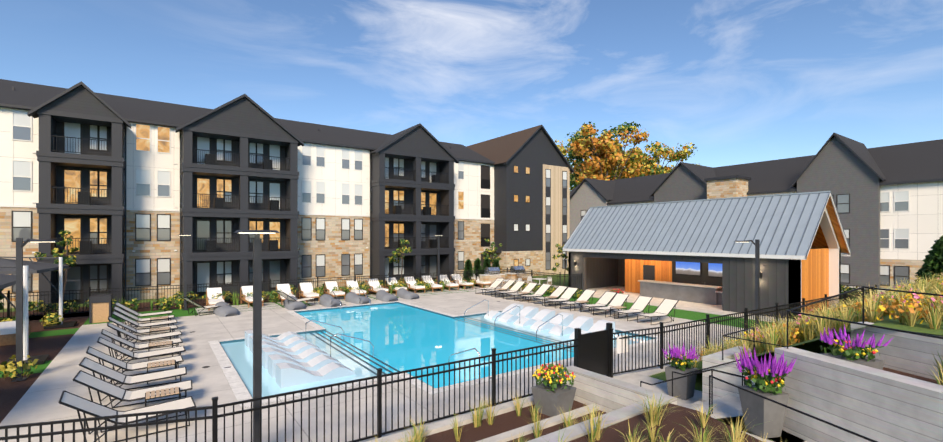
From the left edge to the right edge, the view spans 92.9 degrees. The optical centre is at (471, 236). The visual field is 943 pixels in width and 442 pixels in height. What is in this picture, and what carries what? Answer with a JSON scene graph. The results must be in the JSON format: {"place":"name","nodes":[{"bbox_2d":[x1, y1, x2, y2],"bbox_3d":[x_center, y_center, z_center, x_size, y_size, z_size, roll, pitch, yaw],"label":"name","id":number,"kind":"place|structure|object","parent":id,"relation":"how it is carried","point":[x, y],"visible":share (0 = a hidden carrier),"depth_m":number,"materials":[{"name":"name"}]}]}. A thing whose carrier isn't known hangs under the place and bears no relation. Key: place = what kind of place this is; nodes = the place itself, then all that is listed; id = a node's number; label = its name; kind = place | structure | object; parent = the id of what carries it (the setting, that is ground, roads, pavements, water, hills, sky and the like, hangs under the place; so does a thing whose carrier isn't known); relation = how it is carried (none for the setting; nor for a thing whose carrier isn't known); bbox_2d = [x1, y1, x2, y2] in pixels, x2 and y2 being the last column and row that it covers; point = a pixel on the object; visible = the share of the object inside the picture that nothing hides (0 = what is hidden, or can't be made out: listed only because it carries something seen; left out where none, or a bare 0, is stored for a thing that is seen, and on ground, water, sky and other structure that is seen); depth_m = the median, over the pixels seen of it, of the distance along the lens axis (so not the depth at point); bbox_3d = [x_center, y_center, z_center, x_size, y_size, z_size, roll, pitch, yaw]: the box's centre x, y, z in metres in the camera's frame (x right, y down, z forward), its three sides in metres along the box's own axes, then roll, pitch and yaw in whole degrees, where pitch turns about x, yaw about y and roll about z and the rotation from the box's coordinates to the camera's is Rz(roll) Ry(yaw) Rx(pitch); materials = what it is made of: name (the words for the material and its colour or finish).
{"place":"outdoors","nodes":[
{"label":"outdoors","id":0,"kind":"place"},
{"bbox_2d":[219,302,654,397],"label":"pool water","id":1,"kind":"structure","parent":0,"point":[399,336],"depth_m":19.44,"materials":[{"name":"teal liquid"}]},
{"bbox_2d":[245,330,304,347],"bbox_3d":[-8.584,4.370,19.672,2.379,0.630,0.732,0,0,-35],"label":"pool chaise","id":2,"kind":"object","parent":1,"relation":"on","point":[283,337],"visible":0.52,"depth_m":19.52,"materials":[{"name":"white plastic"}]},
{"bbox_2d":[249,336,312,353],"bbox_3d":[-7.881,4.370,18.675,2.379,0.630,0.732,0,0,-35],"label":"pool chaise","id":3,"kind":"object","parent":1,"relation":"on","point":[291,342],"visible":0.5,"depth_m":18.55,"materials":[{"name":"white plastic"}]},
{"bbox_2d":[262,341,320,354],"bbox_3d":[-7.179,4.370,17.677,2.379,0.630,0.732,0,0,-35],"label":"pool chaise","id":4,"kind":"object","parent":1,"relation":"on","point":[298,348],"visible":0.52,"depth_m":17.59,"materials":[{"name":"white plastic"}]},
{"bbox_2d":[262,347,329,368],"bbox_3d":[-6.476,4.370,16.680,2.379,0.630,0.732,0,0,-35],"label":"pool chaise","id":5,"kind":"object","parent":1,"relation":"on","point":[307,355],"visible":0.58,"depth_m":16.44,"materials":[{"name":"white plastic"}]},
{"bbox_2d":[268,354,341,377],"bbox_3d":[-5.773,4.370,15.683,2.379,0.630,0.732,0,0,-35],"label":"pool chaise","id":6,"kind":"object","parent":1,"relation":"on","point":[316,363],"visible":0.6,"depth_m":15.43,"materials":[{"name":"white plastic"}]},
{"bbox_2d":[276,362,355,387],"bbox_3d":[-5.071,4.370,14.685,2.379,0.630,0.732,0,0,-35],"label":"pool chaise","id":7,"kind":"object","parent":1,"relation":"on","point":[288,375],"visible":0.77,"depth_m":14.20,"materials":[{"name":"white plastic"}]},
{"bbox_2d":[484,303,522,318],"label":"pool chaise","id":8,"kind":"object","parent":1,"relation":"on","point":[495,314],"visible":0.62,"depth_m":26.14,"materials":[{"name":"white plastic"}]},
{"bbox_2d":[498,306,538,322],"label":"pool chaise","id":9,"kind":"object","parent":1,"relation":"on","point":[530,312],"visible":0.75,"depth_m":25.11,"materials":[{"name":"white plastic"}]},
{"bbox_2d":[514,309,554,326],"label":"pool chaise","id":10,"kind":"object","parent":1,"relation":"on","point":[544,315],"visible":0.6,"depth_m":24.03,"materials":[{"name":"white plastic"}]},
{"bbox_2d":[530,312,572,330],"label":"pool chaise","id":11,"kind":"object","parent":1,"relation":"on","point":[557,320],"visible":0.65,"depth_m":22.99,"materials":[{"name":"white plastic"}]},
{"bbox_2d":[549,316,592,335],"bbox_3d":[4.888,4.370,21.943,2.379,0.630,0.732,0,0,-35],"label":"pool chaise","id":12,"kind":"object","parent":1,"relation":"on","point":[584,323],"visible":0.71,"depth_m":21.95,"materials":[{"name":"white plastic"}]},
{"bbox_2d":[569,320,614,338],"bbox_3d":[5.637,4.370,20.880,2.379,0.630,0.732,0,0,-35],"label":"pool chaise","id":13,"kind":"object","parent":1,"relation":"on","point":[599,325],"visible":0.4,"depth_m":21.16,"materials":[{"name":"white plastic"}]},
{"bbox_2d":[0,274,890,407],"bbox_3d":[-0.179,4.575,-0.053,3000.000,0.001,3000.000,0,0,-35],"label":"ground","id":14,"kind":"structure","parent":0,"point":[813,346],"depth_m":18.80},
{"bbox_2d":[0,79,573,308],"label":"building","id":15,"kind":"structure","parent":14,"relation":"on","point":[125,191],"depth_m":35.51,"materials":[{"name":"stone"}]},
{"bbox_2d":[0,290,750,441],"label":"pool deck","id":16,"kind":"structure","parent":14,"relation":"on","point":[38,401],"depth_m":13.65,"materials":[{"name":"concrete"}]},
{"bbox_2d":[58,390,195,441],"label":"sling lounger","id":17,"kind":"object","parent":16,"relation":"on","point":[81,404],"visible":0.88,"depth_m":10.22,"materials":[{"name":"grey fabric"}]},
{"bbox_2d":[72,370,192,408],"bbox_3d":[-8.789,3.985,11.780,2.455,1.118,0.878,0,0,-33],"label":"sling lounger","id":18,"kind":"object","parent":16,"relation":"on","point":[97,384],"visible":0.73,"depth_m":11.62,"materials":[{"name":"grey fabric"}]},
{"bbox_2d":[79,357,186,400],"bbox_3d":[-9.753,3.985,13.048,2.455,1.118,0.878,0,0,-33],"label":"sling lounger","id":19,"kind":"object","parent":16,"relation":"on","point":[103,370],"visible":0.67,"depth_m":12.94,"materials":[{"name":"white fabric"}]},
{"bbox_2d":[86,346,183,384],"bbox_3d":[-10.722,3.985,14.368,2.455,1.118,0.878,0,0,-37],"label":"sling lounger","id":20,"kind":"object","parent":16,"relation":"on","point":[107,358],"visible":0.67,"depth_m":14.18,"materials":[{"name":"white fabric"}]},
{"bbox_2d":[97,337,185,371],"bbox_3d":[-11.508,3.985,15.706,2.455,1.118,0.878,0,0,-37],"label":"sling lounger","id":21,"kind":"object","parent":16,"relation":"on","point":[127,352],"visible":0.77,"depth_m":15.58,"materials":[{"name":"white fabric"}]},
{"bbox_2d":[101,329,182,360],"bbox_3d":[-12.450,3.985,16.993,2.455,1.118,0.878,0,0,-38],"label":"sling lounger","id":22,"kind":"object","parent":16,"relation":"on","point":[113,337],"visible":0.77,"depth_m":16.76,"materials":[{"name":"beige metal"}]},
{"bbox_2d":[108,316,177,342],"bbox_3d":[-14.368,3.985,19.654,2.455,1.118,0.878,0,0,-39],"label":"sling lounger","id":23,"kind":"object","parent":16,"relation":"on","point":[132,329],"visible":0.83,"depth_m":19.44,"materials":[{"name":"grey fabric"}]},
{"bbox_2d":[114,302,172,323],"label":"sling lounger","id":24,"kind":"object","parent":16,"relation":"on","point":[127,309],"visible":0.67,"depth_m":23.55,"materials":[{"name":"beige fabric"}]},
{"bbox_2d":[113,306,174,329],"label":"sling lounger","id":25,"kind":"object","parent":16,"relation":"on","point":[125,313],"visible":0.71,"depth_m":22.09,"materials":[{"name":"grey fabric"}]},
{"bbox_2d":[107,322,181,350],"bbox_3d":[-13.341,3.985,18.350,2.455,1.118,0.878,0,0,-38],"label":"sling lounger","id":26,"kind":"object","parent":16,"relation":"on","point":[144,338],"visible":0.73,"depth_m":18.22,"materials":[{"name":"beige metal"}]},
{"bbox_2d":[112,311,176,335],"bbox_3d":[-15.285,3.985,21.024,2.455,1.118,0.878,0,0,-35],"label":"sling lounger","id":27,"kind":"object","parent":16,"relation":"on","point":[125,318],"visible":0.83,"depth_m":20.89,"materials":[{"name":"grey fabric"}]},
{"bbox_2d":[150,316,168,327],"bbox_3d":[-15.411,4.277,22.138,0.756,0.537,0.549,0,0,-35],"label":"side table","id":28,"kind":"object","parent":16,"relation":"on","point":[157,318],"visible":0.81,"depth_m":22.09,"materials":[{"name":"beige metal"}]},
{"bbox_2d":[149,327,170,342],"bbox_3d":[-13.545,4.277,19.489,0.756,0.537,0.549,0,0,-35],"label":"side table","id":29,"kind":"object","parent":16,"relation":"on","point":[163,328],"visible":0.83,"depth_m":19.40,"materials":[{"name":"beige wood"}]},
{"bbox_2d":[148,341,172,360],"bbox_3d":[-11.680,4.277,16.841,0.756,0.537,0.549,0,0,-35],"label":"side table","id":30,"kind":"object","parent":16,"relation":"on","point":[159,343],"visible":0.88,"depth_m":16.77,"materials":[{"name":"beige wood"}]},
{"bbox_2d":[147,359,175,383],"bbox_3d":[-9.813,4.277,14.192,0.756,0.537,0.549,0,0,-35],"label":"side table","id":31,"kind":"object","parent":16,"relation":"on","point":[173,361],"visible":0.92,"depth_m":14.13,"materials":[{"name":"beige metal"}]},
{"bbox_2d":[145,387,180,412],"bbox_3d":[-7.947,4.277,11.543,0.756,0.537,0.549,0,0,-35],"label":"side table","id":32,"kind":"object","parent":16,"relation":"on","point":[163,391],"visible":0.92,"depth_m":11.51,"materials":[{"name":"beige wood"}]},
{"bbox_2d":[181,297,230,315],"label":"sling lounger","id":33,"kind":"object","parent":16,"relation":"on","point":[197,304],"visible":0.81,"depth_m":25.87,"materials":[{"name":"beige fabric"}]},
{"bbox_2d":[213,301,239,316],"bbox_3d":[-14.471,4.243,26.390,1.122,0.604,2.318,0,0,-43],"label":"pouf","id":34,"kind":"object","parent":16,"relation":"on","point":[226,310],"visible":0.96,"depth_m":25.82,"materials":[{"name":"grey fabric"}]},
{"bbox_2d":[284,296,305,309],"bbox_3d":[-11.357,4.243,28.719,1.122,0.604,2.318,0,0,-34],"label":"pouf","id":35,"kind":"object","parent":16,"relation":"on","point":[294,305],"visible":0.83,"depth_m":27.98,"materials":[{"name":"grey fabric"}]},
{"bbox_2d":[275,291,316,306],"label":"sling lounger","id":36,"kind":"object","parent":16,"relation":"on","point":[286,296],"visible":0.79,"depth_m":28.62,"materials":[{"name":"beige fabric"}]},
{"bbox_2d":[319,294,341,306],"bbox_3d":[-9.444,4.243,29.944,1.122,0.604,2.318,0,0,-35],"label":"bean bag","id":37,"kind":"object","parent":16,"relation":"on","point":[326,300],"visible":0.85,"depth_m":29.34,"materials":[{"name":"grey fabric"}]},
{"bbox_2d":[190,301,499,379],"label":"depth markers","id":38,"kind":"object","parent":16,"relation":"on","point":[226,367],"visible":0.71,"depth_m":15.63,"materials":[{"name":"white"}]},
{"bbox_2d":[345,292,370,303],"bbox_3d":[-7.913,4.243,31.132,1.122,0.604,2.318,0,0,-43],"label":"pouf","id":39,"kind":"object","parent":16,"relation":"on","point":[351,297],"visible":0.92,"depth_m":30.65,"materials":[{"name":"grey fabric"}]},
{"bbox_2d":[11,230,761,441],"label":"lamp posts","id":40,"kind":"object","parent":16,"relation":"on","point":[257,316],"visible":1,"depth_m":9.01,"materials":[{"name":"metal"}]},
{"bbox_2d":[376,290,397,301],"bbox_3d":[-6.133,4.243,32.276,1.122,0.604,2.318,0,0,-33],"label":"bean bag","id":41,"kind":"object","parent":16,"relation":"on","point":[383,295],"visible":0.98,"depth_m":31.66,"materials":[{"name":"grey fabric"}]},
{"bbox_2d":[396,288,418,299],"bbox_3d":[-4.765,4.243,33.363,1.122,0.604,2.318,0,0,-35],"label":"bean bag","id":42,"kind":"object","parent":16,"relation":"on","point":[402,293],"visible":1,"depth_m":32.80,"materials":[{"name":"grey fabric"}]},
{"bbox_2d":[305,289,562,373],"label":"pool handrails","id":43,"kind":"object","parent":16,"relation":"on","point":[343,335],"visible":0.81,"depth_m":19.98,"materials":[{"name":"silver metal"}]},
{"bbox_2d":[0,268,876,441],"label":"pool fence","id":44,"kind":"object","parent":16,"relation":"on","point":[593,351],"visible":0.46,"depth_m":12.13,"materials":[{"name":"black metal"}]},
{"bbox_2d":[471,274,490,287],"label":"lounge chair","id":45,"kind":"object","parent":16,"relation":"on","point":[478,281],"visible":0.52,"depth_m":39.88,"materials":[{"name":"white fabric"}]},
{"bbox_2d":[474,278,503,294],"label":"sling lounger","id":46,"kind":"object","parent":16,"relation":"on","point":[495,284],"visible":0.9,"depth_m":36.06,"materials":[{"name":"white fabric"}]},
{"bbox_2d":[485,279,515,296],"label":"sling lounger","id":47,"kind":"object","parent":16,"relation":"on","point":[508,284],"visible":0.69,"depth_m":34.95,"materials":[{"name":"beige fabric"}]},
{"bbox_2d":[495,281,524,298],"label":"sling lounger","id":48,"kind":"object","parent":16,"relation":"on","point":[516,286],"visible":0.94,"depth_m":33.85,"materials":[{"name":"beige fabric"}]},
{"bbox_2d":[505,282,537,300],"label":"sling lounger","id":49,"kind":"object","parent":16,"relation":"on","point":[529,287],"visible":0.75,"depth_m":32.67,"materials":[{"name":"white fabric"}]},
{"bbox_2d":[518,284,551,302],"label":"sling lounger","id":50,"kind":"object","parent":16,"relation":"on","point":[542,290],"visible":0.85,"depth_m":31.78,"materials":[{"name":"beige fabric"}]},
{"bbox_2d":[533,285,567,305],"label":"sling lounger","id":51,"kind":"object","parent":16,"relation":"on","point":[559,290],"visible":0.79,"depth_m":30.59,"materials":[{"name":"white fabric"}]},
{"bbox_2d":[544,296,557,304],"bbox_3d":[5.298,4.277,29.812,0.756,0.537,0.549,0,0,-35],"label":"side table","id":52,"kind":"object","parent":16,"relation":"on","point":[550,297],"visible":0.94,"depth_m":29.80,"materials":[{"name":"beige metal"}]},
{"bbox_2d":[544,287,578,307],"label":"sling lounger","id":53,"kind":"object","parent":16,"relation":"on","point":[568,293],"visible":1,"depth_m":29.53,"materials":[{"name":"white fabric"}]},
{"bbox_2d":[559,289,595,310],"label":"sling lounger","id":54,"kind":"object","parent":16,"relation":"on","point":[586,294],"visible":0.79,"depth_m":28.43,"materials":[{"name":"white fabric"}]},
{"bbox_2d":[575,300,589,310],"bbox_3d":[6.827,4.277,27.642,0.756,0.537,0.549,0,0,-35],"label":"side table","id":55,"kind":"object","parent":16,"relation":"on","point":[582,301],"visible":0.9,"depth_m":27.61,"materials":[{"name":"beige metal"}]},
{"bbox_2d":[579,291,616,313],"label":"sling lounger","id":56,"kind":"object","parent":16,"relation":"on","point":[606,298],"visible":0.85,"depth_m":27.32,"materials":[{"name":"beige fabric"}]},
{"bbox_2d":[593,293,628,316],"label":"sling lounger","id":57,"kind":"object","parent":16,"relation":"on","point":[619,299],"visible":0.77,"depth_m":26.39,"materials":[{"name":"beige fabric"}]},
{"bbox_2d":[610,306,626,317],"bbox_3d":[8.356,4.277,25.472,0.756,0.537,0.549,0,0,-35],"label":"side table","id":58,"kind":"object","parent":16,"relation":"on","point":[620,307],"visible":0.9,"depth_m":25.39,"materials":[{"name":"beige metal"}]},
{"bbox_2d":[613,296,652,320],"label":"sling lounger","id":59,"kind":"object","parent":16,"relation":"on","point":[640,304],"visible":0.94,"depth_m":25.17,"materials":[{"name":"white fabric"}]},
{"bbox_2d":[636,298,678,324],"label":"sling lounger","id":60,"kind":"object","parent":16,"relation":"on","point":[665,307],"visible":0.94,"depth_m":24.03,"materials":[{"name":"beige fabric"}]},
{"bbox_2d":[562,191,850,323],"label":"pavilion","id":61,"kind":"structure","parent":16,"relation":"on","point":[690,255],"depth_m":28.95,"materials":[{"name":"metal"}]},
{"bbox_2d":[0,281,778,422],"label":"turf and mulch","id":62,"kind":"object","parent":14,"relation":"on","point":[52,343],"visible":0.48,"depth_m":24.29,"materials":[{"name":"plant"}]},
{"bbox_2d":[0,320,29,345],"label":"outdoor sofa","id":63,"kind":"object","parent":62,"relation":"on","point":[7,332],"visible":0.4,"depth_m":18.81,"materials":[{"name":"white fabric"}]},
{"bbox_2d":[0,256,76,365],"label":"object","id":64,"kind":"object","parent":62,"relation":"on","point":[7,267],"visible":0.94,"depth_m":20.38,"materials":[{"name":"white metal"}]},
{"bbox_2d":[89,294,111,323],"bbox_3d":[-19.837,3.845,23.988,0.870,1.400,0.870,0,0,-35],"label":"trash can","id":65,"kind":"object","parent":62,"relation":"on","point":[100,307],"visible":0.92,"depth_m":23.68,"materials":[{"name":"grey wood"}]},
{"bbox_2d":[206,287,224,310],"bbox_3d":[-16.338,3.961,28.588,0.955,1.169,2.440,0,0,-34],"label":"lounge chair","id":66,"kind":"object","parent":62,"relation":"on","point":[210,292],"visible":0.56,"depth_m":28.92,"materials":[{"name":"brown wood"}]},
{"bbox_2d":[240,286,263,307],"bbox_3d":[-14.610,3.961,29.782,0.955,1.169,2.440,0,0,-39],"label":"lounge chair","id":67,"kind":"object","parent":62,"relation":"on","point":[248,290],"visible":0.58,"depth_m":30.09,"materials":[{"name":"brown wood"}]},
{"bbox_2d":[276,284,294,304],"bbox_3d":[-12.861,3.961,31.007,0.955,1.169,2.440,0,0,-32],"label":"lounge chair","id":68,"kind":"object","parent":62,"relation":"on","point":[284,288],"visible":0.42,"depth_m":31.46,"materials":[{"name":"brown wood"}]},
{"bbox_2d":[299,282,319,302],"bbox_3d":[-11.595,3.961,31.955,0.955,1.169,2.440,0,0,-33],"label":"lounge chair","id":69,"kind":"object","parent":62,"relation":"on","point":[306,290],"visible":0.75,"depth_m":32.18,"materials":[{"name":"white fabric"}]},
{"bbox_2d":[324,281,345,299],"bbox_3d":[-10.066,3.961,32.935,0.955,1.169,2.440,0,0,-32],"label":"lounge chair","id":70,"kind":"object","parent":62,"relation":"on","point":[330,285],"visible":0.79,"depth_m":33.18,"materials":[{"name":"white fabric"}]},
{"bbox_2d":[345,280,366,296],"bbox_3d":[-8.756,3.961,33.841,0.955,1.169,2.440,0,0,-33],"label":"lounge chair","id":71,"kind":"object","parent":62,"relation":"on","point":[352,283],"visible":0.6,"depth_m":34.19,"materials":[{"name":"white fabric"}]},
{"bbox_2d":[366,279,388,293],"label":"lounge chair","id":72,"kind":"object","parent":62,"relation":"on","point":[373,285],"visible":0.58,"depth_m":35.20,"materials":[{"name":"white fabric"}]},
{"bbox_2d":[384,277,407,294],"bbox_3d":[-6.068,3.961,35.902,0.955,1.169,2.440,0,0,-33],"label":"lounge chair","id":73,"kind":"object","parent":62,"relation":"on","point":[393,282],"visible":0.44,"depth_m":36.27,"materials":[{"name":"white fabric"}]},
{"bbox_2d":[403,276,425,292],"bbox_3d":[-4.718,3.961,36.797,0.955,1.169,2.440,0,0,-33],"label":"lounge chair","id":74,"kind":"object","parent":62,"relation":"on","point":[410,283],"visible":0.77,"depth_m":36.74,"materials":[{"name":"white fabric"}]},
{"bbox_2d":[423,275,442,291],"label":"lounge chair","id":75,"kind":"object","parent":62,"relation":"on","point":[434,285],"visible":0.52,"depth_m":37.83,"materials":[{"name":"white fabric"}]},
{"bbox_2d":[440,275,458,290],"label":"lounge chair","id":76,"kind":"object","parent":62,"relation":"on","point":[447,284],"visible":0.62,"depth_m":38.18,"materials":[{"name":"white fabric"}]},
{"bbox_2d":[451,274,473,288],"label":"lounge chair","id":77,"kind":"object","parent":62,"relation":"on","point":[456,277],"visible":0.69,"depth_m":39.62,"materials":[{"name":"white fabric"}]},
{"bbox_2d":[479,266,551,292],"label":"outdoor kitchen","id":78,"kind":"object","parent":62,"relation":"on","point":[492,274],"visible":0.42,"depth_m":40.32,"materials":[{"name":"stone"}]},
{"bbox_2d":[0,230,942,379],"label":"young trees","id":79,"kind":"object","parent":14,"relation":"on","point":[933,263],"visible":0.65,"depth_m":29.70,"materials":[{"name":"green plant"}]},
{"bbox_2d":[366,346,803,441],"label":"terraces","id":80,"kind":"object","parent":14,"relation":"on","point":[618,398],"visible":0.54,"depth_m":10.44,"materials":[{"name":"concrete"}]},
{"bbox_2d":[371,273,942,441],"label":"ornamental grasses","id":81,"kind":"object","parent":80,"relation":"on","point":[912,306],"visible":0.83,"depth_m":10.39,"materials":[{"name":"yellow plant"}]},
{"bbox_2d":[531,289,893,438],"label":"potted flowers","id":82,"kind":"object","parent":80,"relation":"on","point":[549,393],"visible":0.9,"depth_m":8.74,"materials":[{"name":"purple plant"}]},
{"bbox_2d":[640,327,804,423],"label":"stair handrails","id":83,"kind":"object","parent":80,"relation":"on","point":[712,370],"visible":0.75,"depth_m":10.58,"materials":[{"name":"black metal"}]},
{"bbox_2d":[555,121,699,190],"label":"trees","id":84,"kind":"object","parent":14,"relation":"on","point":[611,158],"visible":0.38,"depth_m":92.61,"materials":[{"name":"orange plant"}]},
{"bbox_2d":[709,287,942,441],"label":"retaining walls","id":85,"kind":"structure","parent":14,"relation":"on","point":[898,397],"depth_m":7.91,"materials":[{"name":"concrete"}]},
{"bbox_2d":[0,0,942,186],"label":"sky","id":86,"kind":"structure","parent":0,"point":[740,81],"materials":[{"name":"blue"}]},
{"bbox_2d":[698,312,942,369],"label":"lawn","id":87,"kind":"structure","parent":0,"point":[887,322],"depth_m":9.24,"materials":[{"name":"green plant"}]},
{"bbox_2d":[570,133,942,288],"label":"building","id":88,"kind":"structure","parent":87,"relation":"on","point":[888,200],"depth_m":41.28,"materials":[{"name":"stone"}]},
{"bbox_2d":[704,175,750,198],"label":"stone chimney","id":89,"kind":"object","parent":88,"relation":"on","point":[728,186],"visible":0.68,"depth_m":48.30,"materials":[{"name":"brown stone"}]},
{"bbox_2d":[842,286,889,294],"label":"road","id":90,"kind":"structure","parent":0,"point":[864,288],"depth_m":38.39,"materials":[{"name":"grey asphalt"}]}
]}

